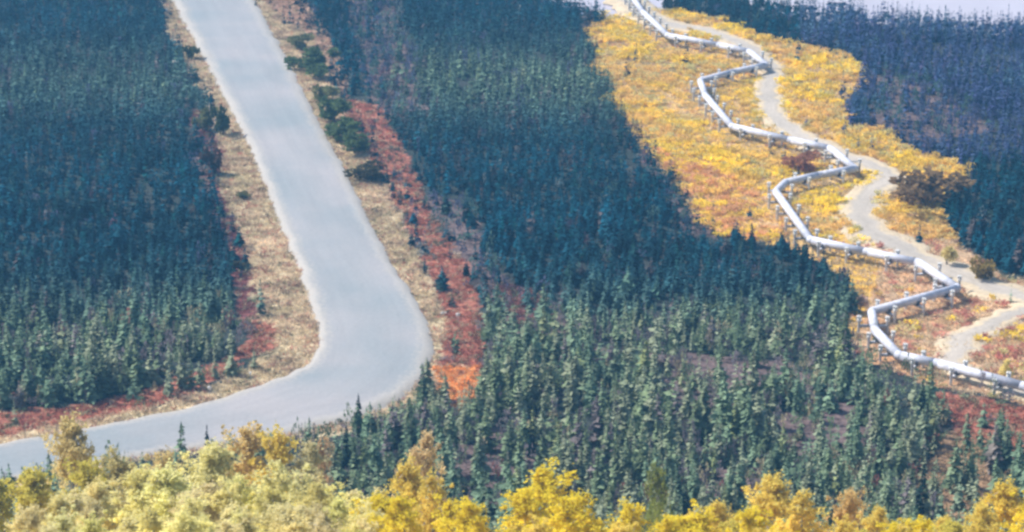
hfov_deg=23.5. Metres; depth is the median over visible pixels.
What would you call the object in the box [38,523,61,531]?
birch tree
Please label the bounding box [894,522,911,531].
birch tree
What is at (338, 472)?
spruce tree
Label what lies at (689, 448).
spruce tree
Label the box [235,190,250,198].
willow bush
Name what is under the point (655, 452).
spruce tree
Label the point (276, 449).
birch tree
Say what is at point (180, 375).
spruce tree
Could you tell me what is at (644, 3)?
pipeline support
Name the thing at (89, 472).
birch tree
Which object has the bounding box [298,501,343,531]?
birch tree
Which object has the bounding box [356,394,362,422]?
spruce tree
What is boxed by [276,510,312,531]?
birch tree
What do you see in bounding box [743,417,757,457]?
spruce tree
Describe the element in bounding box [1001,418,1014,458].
spruce tree
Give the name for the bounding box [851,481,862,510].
spruce tree
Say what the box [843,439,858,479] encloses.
spruce tree
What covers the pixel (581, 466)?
spruce tree
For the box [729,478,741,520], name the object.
spruce tree
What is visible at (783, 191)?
pipeline support
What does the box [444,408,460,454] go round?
spruce tree
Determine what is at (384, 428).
spruce tree
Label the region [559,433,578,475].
spruce tree
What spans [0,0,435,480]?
highway
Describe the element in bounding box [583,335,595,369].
spruce tree
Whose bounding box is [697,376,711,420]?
spruce tree
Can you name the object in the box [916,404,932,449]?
spruce tree
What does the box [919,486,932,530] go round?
spruce tree
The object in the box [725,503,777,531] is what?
birch tree
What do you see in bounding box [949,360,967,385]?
pipeline support
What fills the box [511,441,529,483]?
spruce tree
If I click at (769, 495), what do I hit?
birch tree
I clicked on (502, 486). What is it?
spruce tree
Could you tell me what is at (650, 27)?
pipeline support
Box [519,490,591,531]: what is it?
birch tree
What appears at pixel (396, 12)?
understorey brush
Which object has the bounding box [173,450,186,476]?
spruce tree
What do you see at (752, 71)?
pipeline support
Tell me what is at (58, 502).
birch tree
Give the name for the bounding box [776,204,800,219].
pipeline support
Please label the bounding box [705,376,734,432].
spruce tree
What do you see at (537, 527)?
birch tree
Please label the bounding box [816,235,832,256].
pipeline support
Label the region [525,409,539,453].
spruce tree
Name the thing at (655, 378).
spruce tree
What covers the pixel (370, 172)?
willow bush
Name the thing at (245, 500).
birch tree
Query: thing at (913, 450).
spruce tree
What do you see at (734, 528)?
birch tree
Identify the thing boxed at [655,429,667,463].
spruce tree
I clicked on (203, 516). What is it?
birch tree
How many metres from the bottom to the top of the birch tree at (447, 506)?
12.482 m
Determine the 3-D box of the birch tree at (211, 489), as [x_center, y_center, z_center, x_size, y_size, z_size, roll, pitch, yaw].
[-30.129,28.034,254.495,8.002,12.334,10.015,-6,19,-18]
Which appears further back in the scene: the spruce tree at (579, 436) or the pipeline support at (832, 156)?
the pipeline support at (832, 156)
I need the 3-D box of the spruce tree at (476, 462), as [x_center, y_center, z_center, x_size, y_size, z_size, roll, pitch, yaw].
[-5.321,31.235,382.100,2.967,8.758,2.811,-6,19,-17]
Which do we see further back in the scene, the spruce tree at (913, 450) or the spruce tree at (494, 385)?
the spruce tree at (494, 385)
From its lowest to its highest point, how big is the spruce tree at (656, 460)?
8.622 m
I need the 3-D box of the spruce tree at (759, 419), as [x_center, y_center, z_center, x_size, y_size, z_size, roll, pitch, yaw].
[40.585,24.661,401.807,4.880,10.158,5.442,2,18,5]
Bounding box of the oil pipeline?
[631,0,1023,390]
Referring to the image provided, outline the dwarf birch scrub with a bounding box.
[0,0,1023,480]
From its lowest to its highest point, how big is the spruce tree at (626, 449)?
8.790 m
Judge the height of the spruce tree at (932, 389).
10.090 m
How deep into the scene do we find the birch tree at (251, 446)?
307.88 m
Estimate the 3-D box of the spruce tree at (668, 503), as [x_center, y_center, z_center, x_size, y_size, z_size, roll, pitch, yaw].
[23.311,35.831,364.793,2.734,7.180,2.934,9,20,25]
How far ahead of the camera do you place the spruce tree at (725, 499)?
365.36 m
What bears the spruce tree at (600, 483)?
on the ground at (790, 426)
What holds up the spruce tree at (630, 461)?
on the ground at (790, 426)
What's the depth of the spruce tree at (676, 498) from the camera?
362.58 m
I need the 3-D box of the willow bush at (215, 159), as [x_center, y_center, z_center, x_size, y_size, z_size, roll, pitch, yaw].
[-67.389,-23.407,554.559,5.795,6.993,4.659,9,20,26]
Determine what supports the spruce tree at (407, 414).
on the ground at (790, 426)
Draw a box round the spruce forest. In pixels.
[0,0,1023,531]
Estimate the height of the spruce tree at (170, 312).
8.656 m
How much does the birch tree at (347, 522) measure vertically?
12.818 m
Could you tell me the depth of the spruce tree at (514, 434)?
393.43 m
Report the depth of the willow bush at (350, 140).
569.73 m
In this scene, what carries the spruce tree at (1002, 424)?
on the ground at (790, 426)
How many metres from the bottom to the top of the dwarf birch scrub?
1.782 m
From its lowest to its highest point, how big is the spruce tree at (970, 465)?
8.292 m
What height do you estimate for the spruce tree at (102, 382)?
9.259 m
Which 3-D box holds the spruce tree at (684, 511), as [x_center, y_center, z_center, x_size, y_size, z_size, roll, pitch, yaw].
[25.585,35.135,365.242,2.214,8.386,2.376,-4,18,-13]
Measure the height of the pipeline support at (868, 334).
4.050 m
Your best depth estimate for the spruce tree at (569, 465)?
382.29 m
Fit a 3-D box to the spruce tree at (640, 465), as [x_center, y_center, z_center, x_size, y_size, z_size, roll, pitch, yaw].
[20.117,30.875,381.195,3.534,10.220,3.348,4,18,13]
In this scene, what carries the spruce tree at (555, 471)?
on the ground at (790, 426)
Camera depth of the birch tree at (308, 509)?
255.04 m
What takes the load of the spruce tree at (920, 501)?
on the ground at (790, 426)
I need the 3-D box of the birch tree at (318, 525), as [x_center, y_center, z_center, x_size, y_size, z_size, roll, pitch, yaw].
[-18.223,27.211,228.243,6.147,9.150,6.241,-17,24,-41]
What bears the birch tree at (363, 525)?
on the ground at (790, 426)
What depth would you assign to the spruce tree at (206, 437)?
398.69 m
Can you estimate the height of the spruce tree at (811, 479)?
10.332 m
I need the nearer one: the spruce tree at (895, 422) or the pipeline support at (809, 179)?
the spruce tree at (895, 422)
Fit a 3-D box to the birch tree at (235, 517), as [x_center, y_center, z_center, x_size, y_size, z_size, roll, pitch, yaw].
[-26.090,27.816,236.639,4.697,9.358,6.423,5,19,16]
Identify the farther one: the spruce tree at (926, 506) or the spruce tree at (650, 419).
the spruce tree at (650, 419)
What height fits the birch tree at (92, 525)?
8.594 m
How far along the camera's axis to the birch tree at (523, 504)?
246.53 m
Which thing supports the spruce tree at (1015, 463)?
on the ground at (790, 426)
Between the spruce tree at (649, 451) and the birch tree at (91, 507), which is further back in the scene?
the spruce tree at (649, 451)
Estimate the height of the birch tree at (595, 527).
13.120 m
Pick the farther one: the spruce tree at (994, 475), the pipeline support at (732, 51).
the pipeline support at (732, 51)
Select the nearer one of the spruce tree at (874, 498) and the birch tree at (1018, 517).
the birch tree at (1018, 517)
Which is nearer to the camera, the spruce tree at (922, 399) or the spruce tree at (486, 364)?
the spruce tree at (922, 399)
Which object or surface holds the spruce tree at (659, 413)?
on the ground at (790, 426)
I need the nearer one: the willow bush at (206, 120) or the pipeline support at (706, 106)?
the willow bush at (206, 120)
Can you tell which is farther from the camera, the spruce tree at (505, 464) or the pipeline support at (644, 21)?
the pipeline support at (644, 21)
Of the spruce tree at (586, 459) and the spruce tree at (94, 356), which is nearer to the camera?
the spruce tree at (586, 459)
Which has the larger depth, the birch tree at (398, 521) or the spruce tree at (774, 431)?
the spruce tree at (774, 431)
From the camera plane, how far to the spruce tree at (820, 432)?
392.47 m
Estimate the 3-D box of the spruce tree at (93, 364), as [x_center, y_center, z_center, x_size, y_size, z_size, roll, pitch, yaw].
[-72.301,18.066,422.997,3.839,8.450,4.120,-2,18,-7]
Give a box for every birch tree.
[0,477,40,531]
[1,462,56,531]
[4,502,49,531]
[27,408,95,515]
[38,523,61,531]
[40,489,84,531]
[43,504,81,531]
[45,456,121,524]
[63,488,107,530]
[69,496,114,531]
[76,509,112,531]
[77,478,132,530]
[78,475,123,531]
[80,444,136,518]
[107,461,174,531]
[108,464,159,526]
[111,512,142,531]
[116,458,203,531]
[123,511,149,531]
[128,467,190,519]
[131,504,169,531]
[143,445,187,486]
[159,486,222,531]
[162,490,221,531]
[162,510,212,531]
[168,491,185,519]
[175,437,245,491]
[178,480,229,525]
[194,512,213,531]
[199,516,231,531]
[200,475,266,531]
[215,498,268,528]
[215,517,250,531]
[219,472,263,518]
[220,420,291,515]
[224,472,262,510]
[224,508,263,531]
[237,510,259,531]
[243,420,305,497]
[249,459,317,531]
[250,485,292,531]
[256,499,299,531]
[266,502,303,531]
[274,501,299,526]
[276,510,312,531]
[286,438,331,499]
[286,469,327,506]
[292,504,311,530]
[293,479,335,525]
[297,469,326,503]
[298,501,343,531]
[300,480,349,503]
[302,505,313,515]
[306,511,342,531]
[308,509,341,531]
[310,435,337,497]
[321,491,347,526]
[322,494,356,531]
[334,487,381,522]
[340,523,366,531]
[341,491,392,530]
[342,509,396,531]
[343,490,367,523]
[344,496,392,529]
[348,516,378,531]
[352,500,384,531]
[365,493,439,531]
[376,453,437,531]
[391,429,460,530]
[409,467,455,531]
[430,491,470,531]
[437,499,492,531]
[493,526,515,531]
[497,482,561,528]
[501,520,526,531]
[504,457,604,531]
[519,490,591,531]
[522,512,554,531]
[563,488,613,531]
[603,496,645,531]
[606,521,638,531]
[641,510,687,531]
[648,514,702,531]
[652,515,689,531]
[676,499,729,531]
[677,526,705,531]
[701,498,741,531]
[718,518,739,531]
[724,514,747,530]
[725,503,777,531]
[727,469,793,531]
[752,527,778,531]
[768,486,832,531]
[815,486,869,531]
[829,514,860,531]
[852,504,890,531]
[874,520,901,531]
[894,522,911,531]
[895,516,918,531]
[913,515,935,531]
[926,515,953,531]
[930,518,968,531]
[962,502,1004,531]
[962,516,1000,531]
[964,475,1023,530]
[999,490,1023,531]
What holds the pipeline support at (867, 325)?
on the ground at (790, 426)
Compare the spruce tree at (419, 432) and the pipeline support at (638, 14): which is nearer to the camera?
the spruce tree at (419, 432)
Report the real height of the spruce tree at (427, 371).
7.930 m
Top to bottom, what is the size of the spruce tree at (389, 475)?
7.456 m
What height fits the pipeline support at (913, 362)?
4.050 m
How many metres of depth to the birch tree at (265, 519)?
254.11 m
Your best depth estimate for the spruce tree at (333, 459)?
383.15 m
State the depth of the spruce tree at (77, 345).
427.94 m
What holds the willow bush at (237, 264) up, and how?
on the ground at (790, 426)
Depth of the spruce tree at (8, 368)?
423.50 m
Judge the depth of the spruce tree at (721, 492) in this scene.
366.27 m
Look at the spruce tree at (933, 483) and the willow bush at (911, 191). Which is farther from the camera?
the willow bush at (911, 191)
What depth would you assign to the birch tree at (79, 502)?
266.03 m
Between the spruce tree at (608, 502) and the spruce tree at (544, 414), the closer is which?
the spruce tree at (608, 502)
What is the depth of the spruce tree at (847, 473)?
373.42 m
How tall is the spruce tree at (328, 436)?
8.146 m
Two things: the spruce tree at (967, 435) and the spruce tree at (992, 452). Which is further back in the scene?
the spruce tree at (967, 435)
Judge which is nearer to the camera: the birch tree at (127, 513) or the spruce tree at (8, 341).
the birch tree at (127, 513)
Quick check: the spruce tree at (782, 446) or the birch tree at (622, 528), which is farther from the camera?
the spruce tree at (782, 446)
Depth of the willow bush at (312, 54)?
649.13 m
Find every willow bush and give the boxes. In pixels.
[174,45,200,58]
[191,106,219,130]
[199,147,222,171]
[210,103,230,134]
[233,260,247,268]
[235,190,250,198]
[283,46,342,68]
[286,32,315,48]
[305,62,328,76]
[310,83,340,100]
[316,95,352,121]
[324,115,362,141]
[339,128,369,153]
[343,158,386,180]
[658,0,678,8]
[781,149,822,172]
[856,294,868,309]
[888,166,976,208]
[940,244,958,264]
[969,254,997,278]
[997,357,1013,376]
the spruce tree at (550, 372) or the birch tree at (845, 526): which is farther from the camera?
the spruce tree at (550, 372)
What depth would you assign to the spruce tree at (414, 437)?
393.27 m
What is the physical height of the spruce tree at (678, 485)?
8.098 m
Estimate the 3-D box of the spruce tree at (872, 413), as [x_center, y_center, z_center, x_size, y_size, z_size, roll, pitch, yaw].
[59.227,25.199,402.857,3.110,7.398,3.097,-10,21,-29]
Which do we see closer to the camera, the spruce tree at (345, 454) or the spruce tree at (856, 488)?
the spruce tree at (856, 488)
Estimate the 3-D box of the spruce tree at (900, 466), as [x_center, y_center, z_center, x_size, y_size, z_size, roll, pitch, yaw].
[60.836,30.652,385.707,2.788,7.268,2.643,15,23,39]
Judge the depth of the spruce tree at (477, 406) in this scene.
407.35 m
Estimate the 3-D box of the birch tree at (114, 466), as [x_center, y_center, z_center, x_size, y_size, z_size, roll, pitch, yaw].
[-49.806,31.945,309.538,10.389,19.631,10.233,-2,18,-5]
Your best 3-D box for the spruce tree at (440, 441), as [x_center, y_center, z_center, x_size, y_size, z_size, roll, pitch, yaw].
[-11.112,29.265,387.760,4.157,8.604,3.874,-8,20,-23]
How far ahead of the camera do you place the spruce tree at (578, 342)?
428.60 m
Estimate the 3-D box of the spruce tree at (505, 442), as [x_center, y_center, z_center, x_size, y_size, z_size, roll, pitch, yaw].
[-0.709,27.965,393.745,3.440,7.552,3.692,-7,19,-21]
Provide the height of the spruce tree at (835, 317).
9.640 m
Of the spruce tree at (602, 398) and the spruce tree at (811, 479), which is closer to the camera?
the spruce tree at (811, 479)
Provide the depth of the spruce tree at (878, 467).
387.17 m
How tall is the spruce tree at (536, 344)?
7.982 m
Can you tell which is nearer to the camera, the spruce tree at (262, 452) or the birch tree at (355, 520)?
the birch tree at (355, 520)
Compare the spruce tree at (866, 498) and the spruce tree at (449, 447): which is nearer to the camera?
the spruce tree at (866, 498)
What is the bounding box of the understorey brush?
[0,0,1023,531]
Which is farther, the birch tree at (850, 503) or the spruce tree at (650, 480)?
the spruce tree at (650, 480)
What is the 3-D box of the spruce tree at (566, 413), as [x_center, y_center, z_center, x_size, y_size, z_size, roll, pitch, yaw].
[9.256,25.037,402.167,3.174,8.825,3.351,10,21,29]
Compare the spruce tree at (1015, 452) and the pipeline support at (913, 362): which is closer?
the spruce tree at (1015, 452)
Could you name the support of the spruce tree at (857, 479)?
on the ground at (790, 426)
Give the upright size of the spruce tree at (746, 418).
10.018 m
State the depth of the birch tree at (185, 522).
216.83 m
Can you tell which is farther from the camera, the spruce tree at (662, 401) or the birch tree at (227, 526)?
the spruce tree at (662, 401)
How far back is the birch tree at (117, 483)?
287.29 m
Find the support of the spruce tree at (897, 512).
on the ground at (790, 426)
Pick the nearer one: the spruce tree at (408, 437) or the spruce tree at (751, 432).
the spruce tree at (408, 437)
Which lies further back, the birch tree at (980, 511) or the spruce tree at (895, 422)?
the spruce tree at (895, 422)
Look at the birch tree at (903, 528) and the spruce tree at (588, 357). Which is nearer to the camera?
the birch tree at (903, 528)
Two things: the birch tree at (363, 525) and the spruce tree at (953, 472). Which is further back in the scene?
the spruce tree at (953, 472)
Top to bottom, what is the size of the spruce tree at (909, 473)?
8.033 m
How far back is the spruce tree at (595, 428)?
400.31 m
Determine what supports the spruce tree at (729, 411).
on the ground at (790, 426)
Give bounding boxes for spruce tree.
[0,364,13,409]
[2,322,15,361]
[2,347,20,390]
[21,357,34,401]
[22,277,38,323]
[31,317,41,343]
[46,453,54,478]
[50,463,60,492]
[69,338,83,379]
[76,353,96,402]
[79,355,95,390]
[84,350,97,386]
[87,334,99,377]
[92,314,102,348]
[94,347,113,397]
[103,346,116,391]
[110,348,127,391]
[122,339,133,381]
[127,341,152,387]
[162,293,178,337]
[173,349,187,390]
[173,423,189,478]
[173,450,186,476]
[204,425,209,447]
[254,431,268,476]
[303,418,313,457]
[306,426,317,456]
[314,425,323,448]
[325,434,334,472]
[327,445,339,479]
[330,448,350,502]
[340,425,351,469]
[346,438,360,481]
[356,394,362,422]
[366,433,382,476]
[378,420,393,456]
[378,454,394,496]
[380,429,396,468]
[395,416,417,459]
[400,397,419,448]
[400,401,416,445]
[400,418,413,458]
[402,434,411,465]
[403,442,411,465]
[414,364,429,403]
[416,358,437,397]
[416,425,422,452]
[419,397,430,430]
[432,406,445,448]
[433,427,445,469]
[436,446,450,491]
[439,374,454,416]
[441,433,462,475]
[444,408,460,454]
[445,457,462,500]
[455,400,473,444]
[468,444,485,489]
[469,386,484,431]
[469,426,493,479]
[473,408,498,451]
[477,350,491,382]
[480,292,499,338]
[487,361,503,409]
[489,283,507,325]
[491,352,504,396]
[496,448,510,493]
[497,464,515,516]
[499,421,515,463]
[500,344,516,387]
[507,420,524,462]
[509,368,523,412]
[510,424,528,468]
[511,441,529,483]
[512,468,523,492]
[515,336,534,385]
[516,461,529,487]
[518,408,529,449]
[520,352,539,399]
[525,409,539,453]
[525,417,535,457]
[526,360,540,404]
[527,332,546,369]
[528,341,539,377]
[529,459,544,503]
[530,436,549,477]
[533,429,544,470]
[534,283,559,327]
[535,410,548,455]
[536,396,548,431]
[537,351,546,394]
[538,307,549,347]
[540,354,562,402]
[548,419,561,453]
[552,441,564,472]
[553,456,558,479]
[555,428,567,454]
[556,460,565,504]
[558,333,568,366]
[559,362,581,410]
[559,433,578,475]
[560,312,580,359]
[560,395,573,438]
[561,345,574,391]
[563,441,580,488]
[564,352,583,395]
[569,405,584,469]
[569,409,583,451]
[572,336,584,374]
[573,446,585,489]
[579,428,591,462]
[581,411,588,443]
[582,343,594,380]
[582,369,595,411]
[582,444,591,477]
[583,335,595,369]
[583,365,595,399]
[583,447,600,494]
[584,454,605,498]
[584,479,596,514]
[587,392,604,446]
[591,470,600,505]
[592,385,600,420]
[596,381,611,422]
[598,407,614,445]
[600,486,614,521]
[602,426,611,457]
[604,442,620,488]
[607,340,625,381]
[607,421,620,461]
[607,438,623,488]
[612,446,626,495]
[613,392,633,436]
[615,363,639,414]
[616,467,642,515]
[622,466,638,509]
[623,437,635,476]
[625,328,638,365]
[625,450,634,484]
[631,422,652,473]
[633,438,646,493]
[635,339,652,384]
[635,386,664,448]
[638,458,648,502]
[639,457,669,500]
[640,496,647,530]
[641,460,675,531]
[643,466,653,503]
[646,355,670,399]
[647,450,651,465]
[650,421,660,455]
[650,444,661,480]
[654,383,666,417]
[655,393,665,424]
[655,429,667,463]
[662,410,681,459]
[662,489,674,517]
[663,399,674,425]
[663,459,671,486]
[666,440,675,481]
[666,488,681,516]
[667,475,678,503]
[671,463,683,505]
[673,377,694,430]
[679,481,690,515]
[681,433,700,476]
[683,459,698,497]
[683,462,700,511]
[685,399,705,442]
[691,397,707,441]
[692,463,700,499]
[693,485,709,513]
[694,482,709,506]
[694,491,704,513]
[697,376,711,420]
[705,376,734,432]
[708,419,721,466]
[710,350,729,386]
[712,424,726,467]
[714,468,741,503]
[716,483,724,502]
[721,394,734,430]
[721,484,730,512]
[724,454,736,486]
[724,476,733,500]
[729,401,741,439]
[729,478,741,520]
[732,464,749,508]
[733,362,751,423]
[733,462,747,486]
[736,393,757,444]
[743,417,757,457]
[746,346,760,402]
[751,389,769,444]
[757,417,774,463]
[760,449,775,481]
[765,387,780,430]
[769,415,786,454]
[777,293,791,339]
[777,346,796,395]
[778,424,791,467]
[787,369,804,415]
[788,484,795,517]
[797,450,816,497]
[800,288,824,332]
[801,472,810,496]
[805,490,814,525]
[811,469,825,503]
[812,410,828,457]
[813,488,821,523]
[820,298,840,343]
[820,445,834,480]
[823,465,837,503]
[835,314,853,361]
[838,469,849,501]
[841,409,853,446]
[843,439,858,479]
[846,405,863,448]
[847,473,854,491]
[849,428,863,468]
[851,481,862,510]
[853,379,869,426]
[853,473,863,496]
[857,489,871,525]
[858,488,863,510]
[863,400,876,437]
[863,410,884,456]
[867,408,887,450]
[868,493,877,515]
[872,436,886,478]
[885,380,898,420]
[885,394,904,441]
[889,441,907,482]
[891,492,901,522]
[895,419,911,457]
[897,476,915,513]
[898,435,912,479]
[902,468,912,493]
[906,419,922,470]
[907,408,912,439]
[910,380,929,420]
[914,380,928,425]
[914,464,929,522]
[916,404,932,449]
[916,408,934,451]
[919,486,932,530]
[925,362,939,413]
[927,457,942,518]
[928,401,941,444]
[932,488,945,527]
[939,442,966,493]
[957,412,974,455]
[965,442,978,488]
[983,424,1002,474]
[986,456,1000,489]
[987,425,1002,468]
[989,469,1003,506]
[991,408,1001,441]
[993,407,1009,443]
[999,429,1015,474]
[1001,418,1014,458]
[1006,432,1023,478]
[1006,466,1017,500]
[1008,447,1023,487]
[1009,440,1023,473]
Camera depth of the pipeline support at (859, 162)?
555.44 m
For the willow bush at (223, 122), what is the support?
on the ground at (790, 426)
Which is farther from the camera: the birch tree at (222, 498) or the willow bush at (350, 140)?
the willow bush at (350, 140)
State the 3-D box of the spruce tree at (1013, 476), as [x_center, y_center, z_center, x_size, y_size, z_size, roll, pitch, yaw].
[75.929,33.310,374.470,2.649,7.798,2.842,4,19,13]
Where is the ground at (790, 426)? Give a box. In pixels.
[0,0,1023,531]
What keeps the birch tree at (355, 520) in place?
on the ground at (790, 426)
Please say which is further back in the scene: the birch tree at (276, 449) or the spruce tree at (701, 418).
the spruce tree at (701, 418)
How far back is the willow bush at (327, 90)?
616.65 m
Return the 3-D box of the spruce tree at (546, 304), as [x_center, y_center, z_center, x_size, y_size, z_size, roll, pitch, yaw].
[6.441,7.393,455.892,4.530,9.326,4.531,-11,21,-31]
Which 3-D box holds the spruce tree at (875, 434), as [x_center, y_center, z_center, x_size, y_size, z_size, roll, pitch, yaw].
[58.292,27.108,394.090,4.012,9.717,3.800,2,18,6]
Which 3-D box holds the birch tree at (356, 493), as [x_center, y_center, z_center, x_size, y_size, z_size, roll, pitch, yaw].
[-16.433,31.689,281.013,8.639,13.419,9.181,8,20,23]
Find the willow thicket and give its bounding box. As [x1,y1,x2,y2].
[583,6,1023,396]
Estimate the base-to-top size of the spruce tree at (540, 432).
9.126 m
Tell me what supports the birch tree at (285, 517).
on the ground at (790, 426)
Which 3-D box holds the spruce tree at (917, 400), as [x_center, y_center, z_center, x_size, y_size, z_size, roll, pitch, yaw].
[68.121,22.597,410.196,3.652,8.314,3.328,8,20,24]
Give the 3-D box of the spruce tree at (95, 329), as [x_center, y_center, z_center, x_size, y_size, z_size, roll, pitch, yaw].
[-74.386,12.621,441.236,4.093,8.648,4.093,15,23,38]
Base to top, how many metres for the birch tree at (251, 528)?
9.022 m
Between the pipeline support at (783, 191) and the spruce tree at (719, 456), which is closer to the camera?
the spruce tree at (719, 456)
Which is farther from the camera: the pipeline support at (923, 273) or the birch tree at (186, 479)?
the pipeline support at (923, 273)
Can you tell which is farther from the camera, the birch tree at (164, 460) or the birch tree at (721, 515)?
the birch tree at (164, 460)
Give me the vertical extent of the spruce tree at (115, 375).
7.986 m
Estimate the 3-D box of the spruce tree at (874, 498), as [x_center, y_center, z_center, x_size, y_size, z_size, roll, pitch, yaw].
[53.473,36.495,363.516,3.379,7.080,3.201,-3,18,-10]
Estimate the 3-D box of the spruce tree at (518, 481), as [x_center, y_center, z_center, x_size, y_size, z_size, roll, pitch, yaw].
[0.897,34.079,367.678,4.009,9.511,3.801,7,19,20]
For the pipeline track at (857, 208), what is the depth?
542.14 m
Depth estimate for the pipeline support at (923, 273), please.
482.14 m
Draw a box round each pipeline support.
[628,0,645,10]
[632,6,650,16]
[637,12,655,24]
[643,17,661,28]
[649,23,667,35]
[655,29,673,40]
[674,33,686,47]
[690,80,713,92]
[692,88,715,101]
[698,95,719,109]
[700,38,712,51]
[700,73,717,87]
[704,103,725,117]
[711,110,732,124]
[717,69,734,82]
[718,118,739,132]
[727,43,741,57]
[739,124,754,141]
[742,51,764,61]
[743,63,757,77]
[751,58,772,67]
[767,181,793,198]
[767,193,792,209]
[768,130,783,146]
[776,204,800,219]
[784,216,809,231]
[793,172,811,190]
[793,229,818,244]
[803,138,817,152]
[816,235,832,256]
[824,149,848,161]
[829,165,845,184]
[836,158,861,172]
[844,241,860,263]
[857,315,889,334]
[866,330,895,348]
[875,299,897,323]
[878,343,907,361]
[884,250,899,271]
[904,291,926,315]
[910,350,925,375]
[914,262,941,282]
[933,275,961,292]
[933,283,954,307]
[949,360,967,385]
[992,371,1011,394]
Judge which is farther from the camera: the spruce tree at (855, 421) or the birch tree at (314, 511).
the spruce tree at (855, 421)
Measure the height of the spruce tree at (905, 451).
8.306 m
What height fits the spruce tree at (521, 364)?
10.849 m
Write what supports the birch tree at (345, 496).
on the ground at (790, 426)
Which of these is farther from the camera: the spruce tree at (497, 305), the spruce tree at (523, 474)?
the spruce tree at (497, 305)
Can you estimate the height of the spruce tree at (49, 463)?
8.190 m
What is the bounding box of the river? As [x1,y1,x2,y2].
[550,0,1023,35]
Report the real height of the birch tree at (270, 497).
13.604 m
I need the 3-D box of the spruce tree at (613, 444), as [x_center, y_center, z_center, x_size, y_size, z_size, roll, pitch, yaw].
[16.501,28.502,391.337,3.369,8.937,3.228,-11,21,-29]
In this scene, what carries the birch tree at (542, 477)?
on the ground at (790, 426)
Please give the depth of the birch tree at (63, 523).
250.42 m
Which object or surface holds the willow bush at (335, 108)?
on the ground at (790, 426)
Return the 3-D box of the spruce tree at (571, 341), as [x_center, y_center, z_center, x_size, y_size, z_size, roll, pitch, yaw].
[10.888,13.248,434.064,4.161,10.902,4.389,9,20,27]
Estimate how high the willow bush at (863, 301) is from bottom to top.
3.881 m
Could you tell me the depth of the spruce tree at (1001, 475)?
370.44 m
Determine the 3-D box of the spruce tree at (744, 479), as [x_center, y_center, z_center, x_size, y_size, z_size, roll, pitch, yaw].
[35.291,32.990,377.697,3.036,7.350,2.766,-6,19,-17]
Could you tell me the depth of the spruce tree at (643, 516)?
360.82 m
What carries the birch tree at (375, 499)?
on the ground at (790, 426)
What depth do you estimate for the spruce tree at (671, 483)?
366.71 m
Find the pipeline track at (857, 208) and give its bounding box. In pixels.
[603,0,1023,305]
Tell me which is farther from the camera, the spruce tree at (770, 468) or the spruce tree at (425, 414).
the spruce tree at (425, 414)
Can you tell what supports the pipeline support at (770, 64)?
on the ground at (790, 426)
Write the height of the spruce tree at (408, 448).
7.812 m
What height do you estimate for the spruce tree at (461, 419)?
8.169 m
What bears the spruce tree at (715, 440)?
on the ground at (790, 426)
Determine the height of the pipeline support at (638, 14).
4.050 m
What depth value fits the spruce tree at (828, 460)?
382.47 m
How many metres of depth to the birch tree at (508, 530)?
239.26 m
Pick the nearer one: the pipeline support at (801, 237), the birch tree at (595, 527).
the birch tree at (595, 527)
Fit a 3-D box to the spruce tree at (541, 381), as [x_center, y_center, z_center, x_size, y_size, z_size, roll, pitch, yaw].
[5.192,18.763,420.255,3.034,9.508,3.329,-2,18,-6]
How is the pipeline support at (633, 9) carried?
on the ground at (790, 426)
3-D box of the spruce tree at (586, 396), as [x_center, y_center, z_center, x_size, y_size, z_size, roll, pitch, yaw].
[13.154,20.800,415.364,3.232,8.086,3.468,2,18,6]
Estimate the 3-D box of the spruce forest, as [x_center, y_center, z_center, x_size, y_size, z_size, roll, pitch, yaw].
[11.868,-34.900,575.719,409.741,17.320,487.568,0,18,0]
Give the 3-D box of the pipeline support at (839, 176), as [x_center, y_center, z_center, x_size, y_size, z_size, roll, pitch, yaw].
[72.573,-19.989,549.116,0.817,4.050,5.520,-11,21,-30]
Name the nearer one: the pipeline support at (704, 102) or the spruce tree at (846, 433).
the spruce tree at (846, 433)
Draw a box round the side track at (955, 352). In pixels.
[930,305,1023,400]
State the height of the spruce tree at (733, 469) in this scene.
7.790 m
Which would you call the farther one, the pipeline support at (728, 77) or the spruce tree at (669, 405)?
the pipeline support at (728, 77)
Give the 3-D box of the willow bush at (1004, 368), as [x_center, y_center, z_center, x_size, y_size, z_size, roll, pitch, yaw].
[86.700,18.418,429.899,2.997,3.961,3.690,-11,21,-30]
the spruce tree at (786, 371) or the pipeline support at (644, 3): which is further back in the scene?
the pipeline support at (644, 3)
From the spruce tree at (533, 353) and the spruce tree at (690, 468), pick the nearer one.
the spruce tree at (690, 468)
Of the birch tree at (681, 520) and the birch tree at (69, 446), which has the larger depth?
the birch tree at (69, 446)
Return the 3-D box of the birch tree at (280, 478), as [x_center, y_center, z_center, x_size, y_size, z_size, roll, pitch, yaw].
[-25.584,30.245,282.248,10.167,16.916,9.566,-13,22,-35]
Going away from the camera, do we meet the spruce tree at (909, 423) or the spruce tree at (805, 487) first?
the spruce tree at (805, 487)
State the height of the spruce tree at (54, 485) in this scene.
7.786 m
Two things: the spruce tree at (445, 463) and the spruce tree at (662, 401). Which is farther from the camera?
the spruce tree at (662, 401)
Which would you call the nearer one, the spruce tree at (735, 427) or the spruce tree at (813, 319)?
the spruce tree at (735, 427)
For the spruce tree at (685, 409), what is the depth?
405.39 m
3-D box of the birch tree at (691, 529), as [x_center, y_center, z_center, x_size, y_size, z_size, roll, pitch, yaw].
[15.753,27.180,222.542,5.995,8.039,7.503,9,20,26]
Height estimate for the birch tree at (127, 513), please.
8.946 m
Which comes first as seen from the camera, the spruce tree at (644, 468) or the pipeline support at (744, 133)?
the spruce tree at (644, 468)
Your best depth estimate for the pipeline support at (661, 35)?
683.52 m

